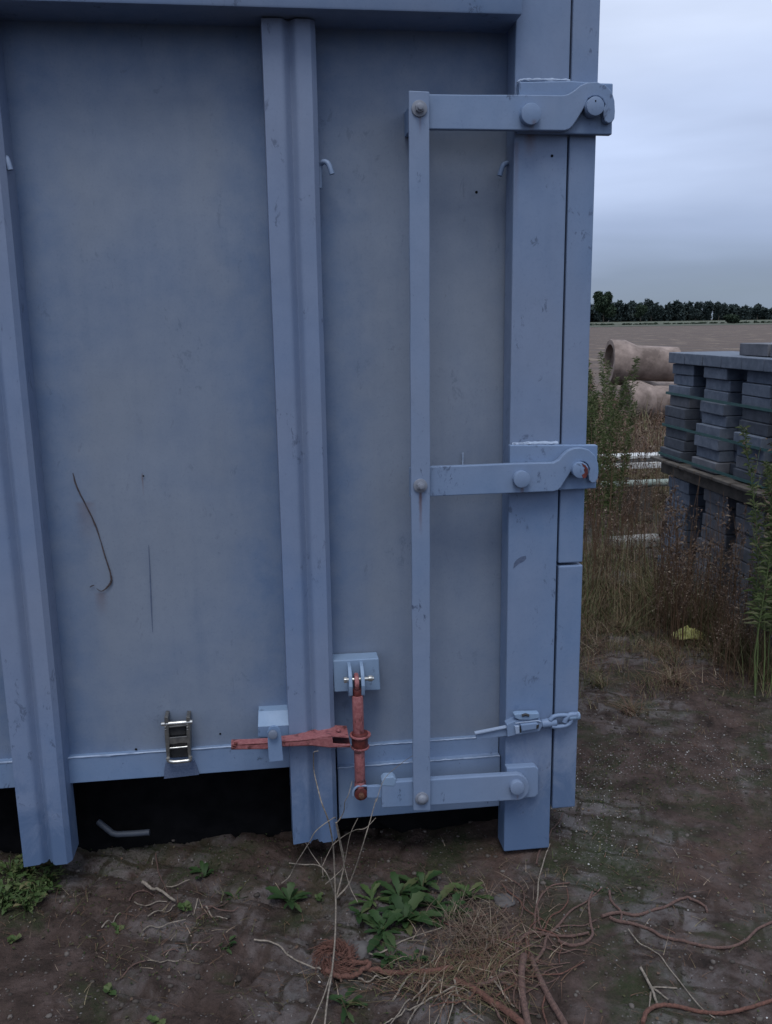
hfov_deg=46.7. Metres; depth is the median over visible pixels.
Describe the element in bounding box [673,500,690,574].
dry weed
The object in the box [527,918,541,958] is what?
root
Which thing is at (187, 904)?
seedling
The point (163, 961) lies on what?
twig
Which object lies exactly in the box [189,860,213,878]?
dandelion
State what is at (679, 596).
dry weed
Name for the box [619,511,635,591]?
dry weed
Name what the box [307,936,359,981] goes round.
root clump
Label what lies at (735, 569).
dry weed
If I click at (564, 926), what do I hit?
root
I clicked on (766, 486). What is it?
green weed
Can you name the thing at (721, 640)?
dry weed
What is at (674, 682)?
grass tuft
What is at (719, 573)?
dry weed
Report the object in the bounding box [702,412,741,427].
concrete block
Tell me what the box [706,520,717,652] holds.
dry weed
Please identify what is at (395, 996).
twig
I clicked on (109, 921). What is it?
twig
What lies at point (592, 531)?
dry weed
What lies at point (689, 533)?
concrete block
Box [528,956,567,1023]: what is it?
root
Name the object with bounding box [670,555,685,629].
dry weed
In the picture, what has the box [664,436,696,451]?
concrete block
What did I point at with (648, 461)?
dry weed
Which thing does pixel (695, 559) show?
dry weed
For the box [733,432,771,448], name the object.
concrete block
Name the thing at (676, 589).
dry weed
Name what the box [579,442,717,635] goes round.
dry grass
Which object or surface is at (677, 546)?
dry weed
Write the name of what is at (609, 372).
green weed
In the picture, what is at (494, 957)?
root
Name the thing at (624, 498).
dry weed
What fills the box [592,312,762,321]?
undergrowth
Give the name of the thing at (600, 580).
grass tuft
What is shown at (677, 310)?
woodland
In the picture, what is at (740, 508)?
concrete block
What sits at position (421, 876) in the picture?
dandelion
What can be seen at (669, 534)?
dry weed
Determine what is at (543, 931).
root
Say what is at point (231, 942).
dandelion
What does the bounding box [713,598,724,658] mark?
dry weed
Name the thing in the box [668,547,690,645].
dry weed
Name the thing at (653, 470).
dry weed
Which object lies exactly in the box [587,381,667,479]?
grass
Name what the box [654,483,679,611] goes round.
dry weed
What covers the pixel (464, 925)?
root
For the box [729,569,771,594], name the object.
concrete block
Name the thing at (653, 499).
dry weed
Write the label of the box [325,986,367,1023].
dandelion
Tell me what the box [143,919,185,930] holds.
twig
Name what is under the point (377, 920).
dandelion
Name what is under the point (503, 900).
stone
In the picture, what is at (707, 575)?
dry weed
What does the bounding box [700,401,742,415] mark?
concrete block
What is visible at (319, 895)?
seedling
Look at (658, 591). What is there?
dry weed
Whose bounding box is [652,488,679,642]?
dry weed
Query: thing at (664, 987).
twig
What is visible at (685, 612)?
dry weed
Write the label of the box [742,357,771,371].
concrete block
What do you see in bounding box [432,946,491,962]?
root
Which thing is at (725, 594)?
dry weed
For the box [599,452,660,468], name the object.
steel beam
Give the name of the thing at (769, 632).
green weed
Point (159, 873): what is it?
twig
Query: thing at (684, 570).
dry weed
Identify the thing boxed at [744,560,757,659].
dry weed
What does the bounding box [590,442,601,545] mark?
dry weed
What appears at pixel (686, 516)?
dry weed
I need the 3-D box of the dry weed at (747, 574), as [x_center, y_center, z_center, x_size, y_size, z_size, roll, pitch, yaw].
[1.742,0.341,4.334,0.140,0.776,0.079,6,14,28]
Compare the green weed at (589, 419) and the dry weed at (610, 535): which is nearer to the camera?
the dry weed at (610, 535)
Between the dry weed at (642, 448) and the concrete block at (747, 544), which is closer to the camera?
the concrete block at (747, 544)
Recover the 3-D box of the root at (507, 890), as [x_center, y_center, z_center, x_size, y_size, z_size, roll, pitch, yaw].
[0.383,1.105,2.527,0.017,0.008,0.198,-8,14,-29]
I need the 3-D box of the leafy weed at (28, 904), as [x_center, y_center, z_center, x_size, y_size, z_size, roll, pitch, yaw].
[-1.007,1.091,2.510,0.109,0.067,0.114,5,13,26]
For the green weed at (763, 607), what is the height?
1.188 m
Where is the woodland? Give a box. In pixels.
[590,299,771,321]
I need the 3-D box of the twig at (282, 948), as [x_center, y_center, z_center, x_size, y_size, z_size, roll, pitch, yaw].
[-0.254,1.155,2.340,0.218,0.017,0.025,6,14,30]
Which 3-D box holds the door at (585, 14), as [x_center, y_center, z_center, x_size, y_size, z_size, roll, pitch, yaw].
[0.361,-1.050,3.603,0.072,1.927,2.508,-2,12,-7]
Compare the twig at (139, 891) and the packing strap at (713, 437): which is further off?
the packing strap at (713, 437)
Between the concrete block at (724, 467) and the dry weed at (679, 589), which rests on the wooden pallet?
the concrete block at (724, 467)
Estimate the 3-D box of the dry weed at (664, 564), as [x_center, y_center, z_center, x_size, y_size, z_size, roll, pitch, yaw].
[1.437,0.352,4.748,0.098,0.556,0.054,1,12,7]
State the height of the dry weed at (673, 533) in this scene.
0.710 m
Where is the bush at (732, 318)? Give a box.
[723,314,740,323]
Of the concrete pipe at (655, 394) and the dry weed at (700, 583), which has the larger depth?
the concrete pipe at (655, 394)
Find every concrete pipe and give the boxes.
[603,339,680,384]
[619,381,669,423]
[635,380,675,385]
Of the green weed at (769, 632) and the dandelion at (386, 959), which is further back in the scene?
the green weed at (769, 632)
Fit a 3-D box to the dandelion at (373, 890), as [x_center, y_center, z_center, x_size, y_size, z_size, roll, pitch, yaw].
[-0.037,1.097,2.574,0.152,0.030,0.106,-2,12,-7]
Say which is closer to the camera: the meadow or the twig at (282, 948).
the twig at (282, 948)
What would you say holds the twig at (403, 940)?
on the ground at (34, 1005)
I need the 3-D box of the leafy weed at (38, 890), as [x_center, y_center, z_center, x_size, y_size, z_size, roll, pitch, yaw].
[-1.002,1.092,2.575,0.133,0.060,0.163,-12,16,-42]
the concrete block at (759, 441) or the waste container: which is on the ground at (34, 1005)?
the waste container
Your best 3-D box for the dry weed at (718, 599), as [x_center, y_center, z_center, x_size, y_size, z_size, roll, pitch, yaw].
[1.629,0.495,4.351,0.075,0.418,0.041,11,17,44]
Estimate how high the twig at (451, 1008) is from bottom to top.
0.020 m
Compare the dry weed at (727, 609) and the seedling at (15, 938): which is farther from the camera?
the dry weed at (727, 609)
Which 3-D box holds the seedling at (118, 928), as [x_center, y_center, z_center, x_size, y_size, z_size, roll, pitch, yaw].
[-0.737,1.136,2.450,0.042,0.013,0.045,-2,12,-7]
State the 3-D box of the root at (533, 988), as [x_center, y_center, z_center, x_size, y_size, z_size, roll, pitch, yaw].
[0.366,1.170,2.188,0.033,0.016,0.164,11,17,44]
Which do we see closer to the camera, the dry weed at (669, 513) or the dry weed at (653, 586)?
the dry weed at (653, 586)
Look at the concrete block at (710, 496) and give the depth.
4.89 m
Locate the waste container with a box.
[0,0,614,866]
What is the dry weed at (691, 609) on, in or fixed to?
on the ground at (34, 1005)
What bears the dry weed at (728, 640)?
on the ground at (34, 1005)
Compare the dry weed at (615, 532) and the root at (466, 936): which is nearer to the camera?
the root at (466, 936)
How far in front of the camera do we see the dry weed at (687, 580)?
4.41 m
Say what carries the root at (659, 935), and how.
on the ground at (34, 1005)
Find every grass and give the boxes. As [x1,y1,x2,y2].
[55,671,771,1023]
[578,575,771,711]
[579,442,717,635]
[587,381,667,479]
[619,573,771,691]
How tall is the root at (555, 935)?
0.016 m
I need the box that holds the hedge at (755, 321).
[590,320,771,325]
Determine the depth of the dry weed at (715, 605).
4.40 m
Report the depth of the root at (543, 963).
2.28 m
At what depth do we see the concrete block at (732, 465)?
4.79 m
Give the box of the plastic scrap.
[671,625,702,639]
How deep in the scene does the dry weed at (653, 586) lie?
4.49 m
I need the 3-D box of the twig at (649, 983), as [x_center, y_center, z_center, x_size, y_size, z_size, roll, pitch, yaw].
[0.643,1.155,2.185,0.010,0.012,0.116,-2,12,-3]
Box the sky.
[591,0,771,318]
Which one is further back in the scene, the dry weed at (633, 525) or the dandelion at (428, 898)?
the dry weed at (633, 525)
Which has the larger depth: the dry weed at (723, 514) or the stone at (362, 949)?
the dry weed at (723, 514)
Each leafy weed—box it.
[0,854,28,880]
[0,871,33,907]
[0,879,25,914]
[2,855,53,879]
[9,882,47,919]
[13,868,61,904]
[27,861,64,891]
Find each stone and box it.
[351,941,372,959]
[494,893,515,907]
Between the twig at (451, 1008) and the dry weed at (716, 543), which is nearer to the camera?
the twig at (451, 1008)
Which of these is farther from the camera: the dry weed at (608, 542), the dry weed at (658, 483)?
the dry weed at (658, 483)
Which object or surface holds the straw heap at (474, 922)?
on the ground at (34, 1005)
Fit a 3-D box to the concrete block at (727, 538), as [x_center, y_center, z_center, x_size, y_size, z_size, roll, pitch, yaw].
[2.029,0.126,5.008,0.420,0.068,0.280,-2,12,-8]
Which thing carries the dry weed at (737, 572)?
on the ground at (34, 1005)
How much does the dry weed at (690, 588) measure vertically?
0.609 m
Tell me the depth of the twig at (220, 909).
2.50 m
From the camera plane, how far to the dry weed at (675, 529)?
4.38 m
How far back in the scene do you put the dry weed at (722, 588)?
4.47 m
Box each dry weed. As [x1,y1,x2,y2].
[582,490,588,577]
[583,488,593,549]
[583,523,588,592]
[585,489,605,589]
[586,422,596,555]
[587,492,598,566]
[589,443,603,579]
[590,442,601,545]
[590,467,609,592]
[592,450,603,600]
[593,460,618,596]
[593,473,606,563]
[599,514,611,582]
[600,510,614,576]
[600,517,616,578]
[600,561,615,617]
[602,424,617,527]
[602,505,608,552]
[604,447,627,572]
[604,485,621,562]
[608,507,625,566]
[609,462,635,585]
[609,475,626,553]
[609,545,618,610]
[611,422,624,535]
[612,441,626,554]
[613,492,632,571]
[617,436,634,529]
[619,439,640,565]
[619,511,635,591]
[620,423,632,524]
[620,479,633,521]
[622,455,646,570]
[623,485,642,590]
[624,442,636,568]
[625,465,643,549]
[625,507,632,581]
[626,418,643,533]
[626,460,656,590]
[629,447,651,584]
[629,458,641,517]
[630,435,653,533]
[631,414,651,522]
[633,499,647,557]
[633,537,640,613]
[635,398,662,523]
[639,420,650,472]
[641,494,657,620]
[643,427,656,530]
[646,433,660,522]
[647,530,667,610]
[648,473,661,528]
[648,492,654,564]
[649,403,663,522]
[649,511,669,585]
[649,538,659,640]
[650,494,667,594]
[651,563,665,654]
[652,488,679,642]
[652,553,665,611]
[654,412,662,493]
[654,462,663,515]
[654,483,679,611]
[654,530,663,616]
[654,558,664,625]
[655,542,676,631]
[656,504,669,626]
[656,524,666,583]
[658,485,679,633]
[658,499,681,619]
[659,514,686,614]
[659,538,681,625]
[659,577,669,641]
[660,593,672,638]
[663,503,678,631]
[664,492,685,588]
[664,504,690,641]
[664,544,686,631]
[665,472,681,593]
[665,500,678,616]
[665,521,691,645]
[665,548,687,650]
[666,494,682,584]
[666,533,687,645]
[666,548,674,636]
[667,513,683,642]
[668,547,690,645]
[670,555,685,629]
[671,516,693,608]
[671,536,683,654]
[672,527,695,606]
[672,552,686,645]
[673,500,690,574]
[674,525,698,624]
[674,555,685,639]
[675,493,698,619]
[676,555,693,650]
[678,520,700,643]
[679,533,697,647]
[680,579,693,644]
[681,475,706,621]
[681,480,701,647]
[683,576,692,641]
[684,579,693,644]
[687,509,711,626]
[687,527,706,644]
[688,501,704,612]
[688,576,693,640]
[688,589,697,641]
[688,599,702,630]
[689,508,717,604]
[690,537,712,618]
[693,542,706,634]
[693,546,702,629]
[693,582,704,655]
[697,527,713,643]
[697,531,714,645]
[698,515,719,629]
[699,510,727,625]
[701,519,716,636]
[703,498,733,643]
[703,536,726,628]
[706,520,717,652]
[706,570,717,642]
[707,526,730,638]
[707,553,730,637]
[707,621,719,675]
[708,517,730,623]
[708,620,722,661]
[710,497,728,623]
[710,600,725,655]
[711,492,731,614]
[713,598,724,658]
[714,540,731,646]
[714,553,733,635]
[715,571,729,638]
[715,592,736,680]
[716,550,738,665]
[716,556,733,655]
[716,592,730,679]
[717,605,734,671]
[719,600,740,685]
[720,565,728,659]
[721,613,742,685]
[723,503,747,627]
[723,586,740,684]
[723,606,739,657]
[724,537,745,643]
[725,572,734,642]
[726,523,745,609]
[726,542,739,620]
[726,553,745,659]
[730,515,752,646]
[730,540,741,665]
[731,597,746,675]
[733,560,745,631]
[734,584,751,661]
[734,606,746,679]
[735,510,762,641]
[735,534,751,632]
[736,593,750,667]
[741,543,762,639]
[742,565,761,682]
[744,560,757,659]
[745,556,759,645]
[749,586,766,680]
[749,586,767,684]
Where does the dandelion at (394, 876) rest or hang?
on the ground at (34, 1005)
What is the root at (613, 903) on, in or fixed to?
on the ground at (34, 1005)
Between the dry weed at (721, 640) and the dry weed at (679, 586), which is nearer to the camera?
the dry weed at (721, 640)
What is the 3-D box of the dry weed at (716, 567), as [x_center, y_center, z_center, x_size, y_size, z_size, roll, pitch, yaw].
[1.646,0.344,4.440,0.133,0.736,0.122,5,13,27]
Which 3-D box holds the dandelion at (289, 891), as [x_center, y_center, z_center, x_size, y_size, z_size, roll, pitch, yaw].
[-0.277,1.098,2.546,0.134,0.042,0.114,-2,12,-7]
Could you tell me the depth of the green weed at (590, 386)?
6.15 m
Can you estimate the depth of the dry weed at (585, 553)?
5.26 m
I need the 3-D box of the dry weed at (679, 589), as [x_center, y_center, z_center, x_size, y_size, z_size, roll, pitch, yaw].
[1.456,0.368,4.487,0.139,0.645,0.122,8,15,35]
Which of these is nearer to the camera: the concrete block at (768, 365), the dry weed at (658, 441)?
the concrete block at (768, 365)
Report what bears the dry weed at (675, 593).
on the ground at (34, 1005)
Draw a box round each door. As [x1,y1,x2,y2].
[550,561,581,807]
[556,0,599,562]
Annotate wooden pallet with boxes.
[650,456,769,510]
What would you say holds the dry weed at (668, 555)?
on the ground at (34, 1005)
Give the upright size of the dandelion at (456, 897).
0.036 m
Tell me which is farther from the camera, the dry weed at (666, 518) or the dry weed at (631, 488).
the dry weed at (631, 488)
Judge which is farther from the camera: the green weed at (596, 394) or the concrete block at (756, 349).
the green weed at (596, 394)
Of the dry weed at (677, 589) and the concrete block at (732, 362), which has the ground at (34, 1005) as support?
the dry weed at (677, 589)
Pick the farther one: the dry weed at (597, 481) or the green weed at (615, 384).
the green weed at (615, 384)
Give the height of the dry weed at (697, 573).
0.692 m
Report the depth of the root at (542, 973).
2.24 m
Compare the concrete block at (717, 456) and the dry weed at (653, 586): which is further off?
the concrete block at (717, 456)
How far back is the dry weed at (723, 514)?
4.31 m
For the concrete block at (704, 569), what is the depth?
5.01 m
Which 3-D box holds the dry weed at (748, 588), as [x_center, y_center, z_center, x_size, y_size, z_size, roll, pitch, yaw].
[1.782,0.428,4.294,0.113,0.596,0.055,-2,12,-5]
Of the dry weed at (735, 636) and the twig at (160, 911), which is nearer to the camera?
the twig at (160, 911)
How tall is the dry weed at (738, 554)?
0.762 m
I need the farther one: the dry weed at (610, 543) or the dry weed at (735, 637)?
the dry weed at (610, 543)
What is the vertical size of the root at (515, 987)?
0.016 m
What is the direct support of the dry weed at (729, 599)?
on the ground at (34, 1005)
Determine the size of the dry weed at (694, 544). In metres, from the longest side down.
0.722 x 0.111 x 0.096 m
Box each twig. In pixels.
[101,912,120,927]
[120,959,147,978]
[129,890,154,900]
[134,901,166,905]
[141,880,175,901]
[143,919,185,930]
[147,959,178,962]
[148,905,174,916]
[155,853,167,893]
[191,938,212,943]
[196,902,226,919]
[202,905,238,911]
[205,906,227,918]
[254,939,320,969]
[358,975,387,982]
[368,927,441,955]
[384,985,454,1023]
[390,977,432,1023]
[392,950,441,1000]
[407,978,441,1023]
[409,968,426,1022]
[434,988,453,1023]
[447,993,453,1023]
[454,980,483,1020]
[490,976,514,1006]
[628,929,714,1017]
[639,967,657,1002]
[652,986,676,988]
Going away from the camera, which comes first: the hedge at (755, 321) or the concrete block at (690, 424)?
the concrete block at (690, 424)
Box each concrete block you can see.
[657,555,694,575]
[660,446,696,462]
[661,533,696,553]
[661,544,695,565]
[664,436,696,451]
[664,522,700,541]
[665,405,700,419]
[665,416,701,429]
[665,498,706,518]
[665,510,702,529]
[666,427,695,440]
[668,476,703,494]
[669,351,738,363]
[669,384,705,396]
[669,487,705,505]
[670,395,703,408]
[673,364,706,375]
[674,374,705,386]
[685,352,739,365]
[691,456,734,473]
[692,573,726,597]
[694,434,733,450]
[694,561,728,585]
[696,423,736,438]
[696,537,731,560]
[696,550,730,573]
[697,446,734,461]
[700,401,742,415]
[701,525,735,547]
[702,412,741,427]
[702,513,735,534]
[703,354,742,367]
[704,367,742,379]
[704,389,742,403]
[704,488,742,508]
[705,501,735,521]
[706,378,745,391]
[721,355,763,369]
[724,608,771,636]
[728,584,768,609]
[728,595,770,623]
[729,463,737,474]
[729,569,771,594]
[732,557,770,581]
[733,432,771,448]
[733,468,771,486]
[733,543,771,568]
[735,516,770,540]
[736,456,771,474]
[736,503,768,524]
[736,531,770,554]
[737,445,771,461]
[739,343,771,356]
[739,419,771,436]
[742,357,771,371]
[742,370,747,380]
[742,383,771,398]
[742,395,771,408]
[742,407,771,423]
[747,370,771,384]
[764,359,771,372]
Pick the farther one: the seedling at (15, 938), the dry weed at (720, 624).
the dry weed at (720, 624)
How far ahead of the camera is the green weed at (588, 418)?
6.17 m
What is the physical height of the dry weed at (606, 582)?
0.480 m
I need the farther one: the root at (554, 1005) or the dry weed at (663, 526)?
the dry weed at (663, 526)
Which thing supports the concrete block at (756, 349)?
on the concrete block at (732, 362)
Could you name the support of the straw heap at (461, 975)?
on the ground at (34, 1005)
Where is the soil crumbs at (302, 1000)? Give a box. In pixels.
[0,610,771,1023]
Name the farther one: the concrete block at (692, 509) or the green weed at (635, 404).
the green weed at (635, 404)
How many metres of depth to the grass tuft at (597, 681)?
4.03 m
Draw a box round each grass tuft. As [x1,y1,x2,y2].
[579,664,626,690]
[582,566,632,589]
[600,609,654,633]
[600,685,654,721]
[632,660,701,687]
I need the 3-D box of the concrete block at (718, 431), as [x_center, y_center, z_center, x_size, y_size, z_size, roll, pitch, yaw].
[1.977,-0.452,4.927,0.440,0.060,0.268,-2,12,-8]
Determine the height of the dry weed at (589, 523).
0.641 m
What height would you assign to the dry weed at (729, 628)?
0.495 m
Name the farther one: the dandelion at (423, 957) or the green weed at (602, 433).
the green weed at (602, 433)
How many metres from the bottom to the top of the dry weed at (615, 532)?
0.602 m
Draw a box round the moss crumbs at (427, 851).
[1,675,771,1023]
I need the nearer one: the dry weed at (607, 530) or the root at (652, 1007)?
the root at (652, 1007)
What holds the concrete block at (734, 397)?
on the concrete block at (718, 408)
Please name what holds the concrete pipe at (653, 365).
on the concrete pipe at (655, 394)
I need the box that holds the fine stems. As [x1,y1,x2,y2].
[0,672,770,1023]
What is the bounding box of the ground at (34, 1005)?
[0,319,771,1023]
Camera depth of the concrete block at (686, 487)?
5.26 m
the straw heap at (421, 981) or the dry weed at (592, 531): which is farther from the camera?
the dry weed at (592, 531)
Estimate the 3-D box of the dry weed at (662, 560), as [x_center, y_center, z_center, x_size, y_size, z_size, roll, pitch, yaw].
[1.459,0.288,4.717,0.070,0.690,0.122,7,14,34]
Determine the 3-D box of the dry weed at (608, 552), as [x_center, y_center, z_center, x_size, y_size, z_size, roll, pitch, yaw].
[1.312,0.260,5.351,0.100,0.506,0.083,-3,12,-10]
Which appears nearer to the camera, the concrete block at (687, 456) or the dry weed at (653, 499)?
the concrete block at (687, 456)
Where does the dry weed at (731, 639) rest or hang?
on the ground at (34, 1005)
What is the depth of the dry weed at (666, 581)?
4.64 m
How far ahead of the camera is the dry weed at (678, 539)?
4.31 m
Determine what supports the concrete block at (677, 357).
on the concrete block at (686, 369)
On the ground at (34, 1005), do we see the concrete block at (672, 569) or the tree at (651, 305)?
the tree at (651, 305)
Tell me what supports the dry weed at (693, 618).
on the ground at (34, 1005)
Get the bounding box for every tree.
[593,291,616,321]
[635,303,647,321]
[643,298,658,321]
[689,301,703,320]
[713,303,725,320]
[749,303,762,319]
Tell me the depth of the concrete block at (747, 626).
4.52 m
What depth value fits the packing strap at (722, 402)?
4.75 m
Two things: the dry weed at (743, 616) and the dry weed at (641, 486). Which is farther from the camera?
the dry weed at (641, 486)
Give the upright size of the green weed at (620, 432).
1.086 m
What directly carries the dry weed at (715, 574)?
on the ground at (34, 1005)
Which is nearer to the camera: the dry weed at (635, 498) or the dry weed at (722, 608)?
the dry weed at (722, 608)
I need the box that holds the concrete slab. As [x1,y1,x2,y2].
[608,533,659,548]
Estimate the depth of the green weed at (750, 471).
3.84 m
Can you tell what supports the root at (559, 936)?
on the ground at (34, 1005)
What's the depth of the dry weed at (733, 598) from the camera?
4.21 m
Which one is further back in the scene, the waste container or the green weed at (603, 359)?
the green weed at (603, 359)
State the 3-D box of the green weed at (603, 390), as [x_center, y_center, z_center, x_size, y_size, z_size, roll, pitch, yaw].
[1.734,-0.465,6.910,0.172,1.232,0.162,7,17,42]
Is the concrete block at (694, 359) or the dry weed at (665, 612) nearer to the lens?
the dry weed at (665, 612)
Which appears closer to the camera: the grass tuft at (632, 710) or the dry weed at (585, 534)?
the grass tuft at (632, 710)
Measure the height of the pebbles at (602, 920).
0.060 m
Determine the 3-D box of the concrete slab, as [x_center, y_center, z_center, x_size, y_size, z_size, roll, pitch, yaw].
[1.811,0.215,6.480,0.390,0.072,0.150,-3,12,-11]
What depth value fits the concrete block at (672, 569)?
5.34 m
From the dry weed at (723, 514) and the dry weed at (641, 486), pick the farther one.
the dry weed at (641, 486)
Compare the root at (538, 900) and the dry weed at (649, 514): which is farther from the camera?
the dry weed at (649, 514)
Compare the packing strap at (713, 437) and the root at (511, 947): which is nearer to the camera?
the root at (511, 947)
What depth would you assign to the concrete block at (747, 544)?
4.57 m
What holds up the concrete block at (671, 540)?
on the concrete block at (679, 556)
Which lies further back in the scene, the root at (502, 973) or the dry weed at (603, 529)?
the dry weed at (603, 529)
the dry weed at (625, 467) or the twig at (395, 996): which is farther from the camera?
the dry weed at (625, 467)
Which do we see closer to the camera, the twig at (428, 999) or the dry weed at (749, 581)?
the twig at (428, 999)
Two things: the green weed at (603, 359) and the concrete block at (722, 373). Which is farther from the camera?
the green weed at (603, 359)
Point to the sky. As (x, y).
(682, 211)
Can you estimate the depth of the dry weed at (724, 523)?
4.48 m
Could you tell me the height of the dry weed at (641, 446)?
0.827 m
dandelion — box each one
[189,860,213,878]
[219,935,236,953]
[224,886,247,899]
[265,882,311,912]
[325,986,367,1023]
[348,881,393,906]
[348,900,376,928]
[354,908,402,952]
[372,931,402,967]
[376,872,426,903]
[377,891,446,946]
[388,949,428,963]
[398,870,442,897]
[417,884,455,916]
[436,893,472,923]
[449,882,493,899]
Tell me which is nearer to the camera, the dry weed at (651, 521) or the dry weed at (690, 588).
the dry weed at (690, 588)
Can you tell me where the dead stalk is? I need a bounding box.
[281,751,411,1023]
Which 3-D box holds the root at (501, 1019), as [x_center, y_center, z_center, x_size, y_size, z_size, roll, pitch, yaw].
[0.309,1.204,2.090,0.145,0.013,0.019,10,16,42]
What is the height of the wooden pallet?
0.101 m
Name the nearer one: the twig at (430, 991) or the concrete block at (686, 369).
the twig at (430, 991)
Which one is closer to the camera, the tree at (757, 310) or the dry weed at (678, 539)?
the dry weed at (678, 539)
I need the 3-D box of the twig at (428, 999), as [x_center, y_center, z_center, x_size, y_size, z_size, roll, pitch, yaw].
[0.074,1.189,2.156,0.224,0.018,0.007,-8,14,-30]
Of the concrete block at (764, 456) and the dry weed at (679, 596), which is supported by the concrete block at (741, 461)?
the concrete block at (764, 456)
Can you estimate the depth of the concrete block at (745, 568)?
4.57 m
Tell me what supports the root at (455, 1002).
on the ground at (34, 1005)
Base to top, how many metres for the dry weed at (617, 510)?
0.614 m
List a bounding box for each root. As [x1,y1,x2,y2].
[324,943,371,979]
[367,964,452,975]
[401,981,460,995]
[419,912,478,927]
[431,980,482,1006]
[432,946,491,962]
[438,935,499,948]
[444,959,483,996]
[446,913,487,952]
[453,977,524,1023]
[469,955,528,970]
[477,965,526,986]
[495,1009,506,1023]
[496,959,541,996]
[501,884,546,921]
[501,965,562,983]
[506,928,518,974]
[506,959,569,964]
[507,929,522,969]
[509,878,524,924]
[513,971,537,1014]
[515,930,588,966]
[518,952,531,1023]
[519,976,559,1013]
[520,919,526,952]
[523,945,587,953]
[525,962,583,977]
[526,936,558,975]
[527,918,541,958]
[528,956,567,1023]
[533,882,569,929]
[533,919,595,937]
[533,926,561,962]
[535,887,602,960]
[536,813,562,863]
[536,843,550,902]
[537,888,568,937]
[537,907,566,950]
[542,995,546,1023]
[557,891,593,947]
[601,896,708,917]
[608,890,622,919]
[609,916,771,949]
[641,998,771,1023]
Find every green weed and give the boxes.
[583,394,601,535]
[584,390,601,502]
[586,381,605,542]
[586,408,592,443]
[587,360,609,552]
[587,388,601,516]
[593,376,631,517]
[597,350,610,505]
[597,420,618,538]
[599,372,620,516]
[601,377,619,472]
[601,385,617,534]
[602,400,627,541]
[603,360,616,445]
[604,383,629,518]
[614,401,638,526]
[618,356,641,533]
[735,425,771,688]
[745,517,771,695]
[747,464,771,690]
[760,460,771,615]
[766,490,771,673]
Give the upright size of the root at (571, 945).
0.026 m
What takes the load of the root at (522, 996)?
on the ground at (34, 1005)
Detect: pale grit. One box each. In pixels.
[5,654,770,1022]
[551,732,770,888]
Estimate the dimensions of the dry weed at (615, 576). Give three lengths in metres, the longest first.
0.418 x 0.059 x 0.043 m
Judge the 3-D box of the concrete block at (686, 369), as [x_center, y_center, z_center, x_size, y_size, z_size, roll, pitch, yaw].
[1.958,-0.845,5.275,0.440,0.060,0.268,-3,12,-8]
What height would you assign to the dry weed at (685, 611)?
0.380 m
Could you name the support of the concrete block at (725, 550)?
on the concrete block at (712, 558)
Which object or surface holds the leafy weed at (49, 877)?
on the ground at (34, 1005)
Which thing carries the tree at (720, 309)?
on the ground at (34, 1005)
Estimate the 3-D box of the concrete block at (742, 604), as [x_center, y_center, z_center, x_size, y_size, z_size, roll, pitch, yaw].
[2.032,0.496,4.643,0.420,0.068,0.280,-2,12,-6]
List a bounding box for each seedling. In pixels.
[7,933,21,943]
[103,982,116,994]
[111,922,124,933]
[147,1015,165,1023]
[177,900,191,910]
[314,892,323,901]
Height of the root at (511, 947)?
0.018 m
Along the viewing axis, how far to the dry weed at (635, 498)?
5.74 m
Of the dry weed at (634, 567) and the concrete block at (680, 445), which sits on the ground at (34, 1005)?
the dry weed at (634, 567)
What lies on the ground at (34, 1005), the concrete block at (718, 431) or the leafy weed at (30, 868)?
the leafy weed at (30, 868)
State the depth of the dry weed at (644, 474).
5.30 m
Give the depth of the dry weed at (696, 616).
4.43 m
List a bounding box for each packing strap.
[658,451,769,490]
[662,423,771,452]
[666,391,771,411]
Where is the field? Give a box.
[588,324,771,400]
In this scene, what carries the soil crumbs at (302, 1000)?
on the ground at (34, 1005)
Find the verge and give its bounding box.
[590,323,771,326]
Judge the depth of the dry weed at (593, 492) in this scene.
5.73 m
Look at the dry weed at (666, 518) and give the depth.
4.57 m
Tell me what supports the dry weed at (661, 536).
on the ground at (34, 1005)
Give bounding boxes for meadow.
[590,320,771,324]
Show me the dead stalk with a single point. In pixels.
(336, 897)
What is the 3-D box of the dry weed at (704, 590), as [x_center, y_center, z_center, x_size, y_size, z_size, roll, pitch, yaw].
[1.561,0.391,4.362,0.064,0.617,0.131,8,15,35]
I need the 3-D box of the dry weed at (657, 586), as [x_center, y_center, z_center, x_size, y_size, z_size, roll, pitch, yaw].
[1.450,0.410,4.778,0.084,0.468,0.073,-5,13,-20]
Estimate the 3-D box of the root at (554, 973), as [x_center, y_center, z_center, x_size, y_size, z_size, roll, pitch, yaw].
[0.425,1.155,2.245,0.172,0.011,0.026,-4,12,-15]
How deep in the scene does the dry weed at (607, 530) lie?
5.30 m
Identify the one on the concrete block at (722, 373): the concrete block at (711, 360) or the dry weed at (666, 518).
the concrete block at (711, 360)
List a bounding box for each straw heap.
[52,879,314,980]
[233,947,503,1005]
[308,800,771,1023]
[331,926,581,1023]
[388,865,567,1023]
[395,889,525,963]
[423,855,585,952]
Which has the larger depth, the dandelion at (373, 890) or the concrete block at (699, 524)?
the concrete block at (699, 524)
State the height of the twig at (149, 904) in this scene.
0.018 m

